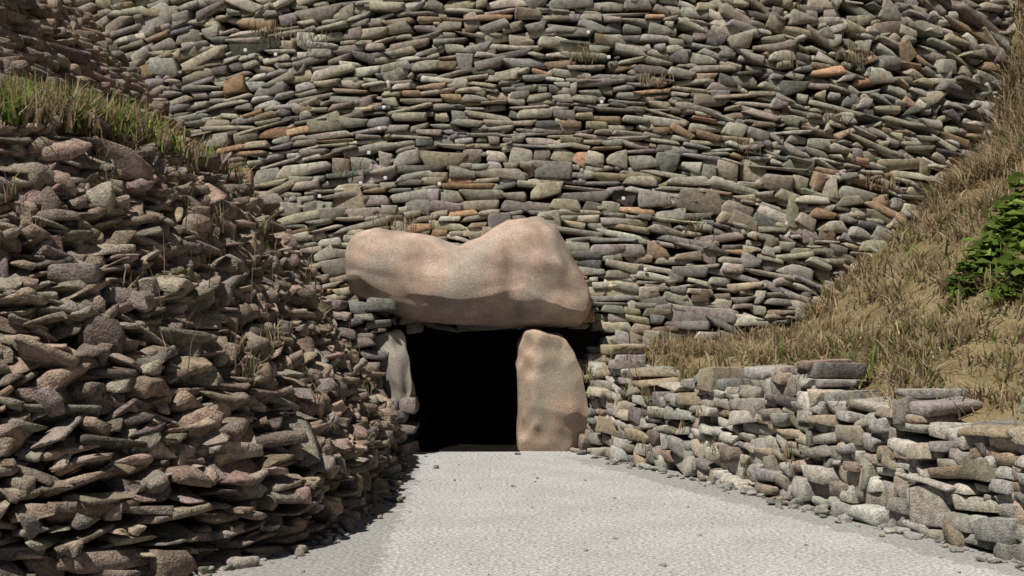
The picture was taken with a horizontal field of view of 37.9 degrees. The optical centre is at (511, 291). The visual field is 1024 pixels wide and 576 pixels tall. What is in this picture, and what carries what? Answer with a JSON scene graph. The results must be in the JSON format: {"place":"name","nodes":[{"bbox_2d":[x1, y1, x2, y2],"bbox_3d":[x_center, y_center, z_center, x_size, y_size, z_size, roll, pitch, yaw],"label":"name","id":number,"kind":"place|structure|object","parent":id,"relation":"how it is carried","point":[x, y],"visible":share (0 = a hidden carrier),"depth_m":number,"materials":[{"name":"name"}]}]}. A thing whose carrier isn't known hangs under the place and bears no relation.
{"place":"outdoors","nodes":[
{"label":"outdoors","id":0,"kind":"place"},
{"bbox_2d":[414,390,518,450],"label":"earth floor","id":1,"kind":"structure","parent":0,"point":[471,420],"depth_m":18.02,"materials":[{"name":"black soil"}]},
{"bbox_2d":[188,390,1023,575],"bbox_3d":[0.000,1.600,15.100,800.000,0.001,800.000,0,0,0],"label":"gravel ground","id":2,"kind":"structure","parent":0,"point":[494,525],"depth_m":9.86,"materials":[{"name":"grey gravel"}]},
{"bbox_2d":[0,252,286,565],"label":"stones","id":3,"kind":"object","parent":2,"relation":"on","point":[99,486],"depth_m":8.51,"materials":[{"name":"stone"}]},
{"bbox_2d":[0,0,406,575],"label":"stone wall","id":4,"kind":"structure","parent":3,"relation":"on","point":[241,442],"depth_m":9.18,"materials":[{"name":"stone"}]},
{"bbox_2d":[326,297,419,455],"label":"jamb stones","id":5,"kind":"object","parent":2,"relation":"on","point":[356,314],"visible":0.48,"depth_m":14.62,"materials":[{"name":"grey stone"}]},
{"bbox_2d":[371,329,414,403],"bbox_3d":[-1.177,0.784,14.833,0.426,0.813,0.463,0,0,0],"label":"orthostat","id":6,"kind":"object","parent":5,"relation":"on","point":[398,384],"visible":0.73,"depth_m":14.70,"materials":[{"name":"stone"}]},
{"bbox_2d":[363,314,570,420],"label":"passage stones","id":7,"kind":"object","parent":2,"relation":"on","point":[466,360],"visible":0.12,"depth_m":24.07,"materials":[{"name":"black stone"}]},
{"bbox_2d":[77,0,1002,358],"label":"backing","id":8,"kind":"object","parent":2,"relation":"on","point":[581,338],"visible":0.07,"depth_m":15.95,"materials":[{"name":"stone"}]},
{"bbox_2d":[75,0,1015,422],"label":"stone wall","id":9,"kind":"structure","parent":2,"relation":"on","point":[159,40],"depth_m":15.86,"materials":[{"name":"grey stone"}]},
{"bbox_2d":[244,30,646,270],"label":"survey markers","id":10,"kind":"object","parent":9,"relation":"attached to","point":[384,107],"visible":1,"depth_m":15.67,"materials":[{"name":"white stone"}]},
{"bbox_2d":[515,328,588,450],"bbox_3d":[0.415,1.059,14.980,0.761,1.373,0.506,0,0,0],"label":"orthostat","id":11,"kind":"object","parent":2,"relation":"on","point":[552,405],"visible":0.84,"depth_m":14.84,"materials":[{"name":"stone"}]},
{"bbox_2d":[345,216,592,327],"bbox_3d":[-0.450,-0.192,15.553,2.558,1.177,1.850,0,0,0],"label":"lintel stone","id":12,"kind":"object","parent":11,"relation":"on","point":[519,273],"depth_m":14.74,"materials":[{"name":"stone"}]},
{"bbox_2d":[190,447,1023,575],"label":"loose stones","id":13,"kind":"object","parent":2,"relation":"on","point":[393,473],"visible":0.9,"depth_m":10.48,"materials":[{"name":"grey stone"}]},
{"bbox_2d":[577,344,1023,562],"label":"retaining wall","id":14,"kind":"structure","parent":2,"relation":"on","point":[874,463],"depth_m":11.08,"materials":[{"name":"stone"}]},
{"bbox_2d":[669,390,998,514],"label":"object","id":15,"kind":"object","parent":2,"relation":"on","point":[931,437],"visible":0.01,"depth_m":10.10,"materials":[{"name":"stone"}]},
{"bbox_2d":[643,0,1023,422],"bbox_3d":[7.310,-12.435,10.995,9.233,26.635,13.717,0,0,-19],"label":"bank grass","id":16,"kind":"structure","parent":0,"point":[988,412],"depth_m":12.71,"materials":[{"name":"beige plant"}]},
{"bbox_2d":[0,0,1023,516],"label":"grass","id":17,"kind":"structure","parent":16,"relation":"on","point":[996,160],"depth_m":12.95,"materials":[{"name":"brown plant"}]},
{"bbox_2d":[927,171,1023,316],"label":"leafy weeds","id":18,"kind":"object","parent":16,"relation":"on","point":[996,237],"visible":0.93,"depth_m":12.31,"materials":[{"name":"green plant"}]}
]}

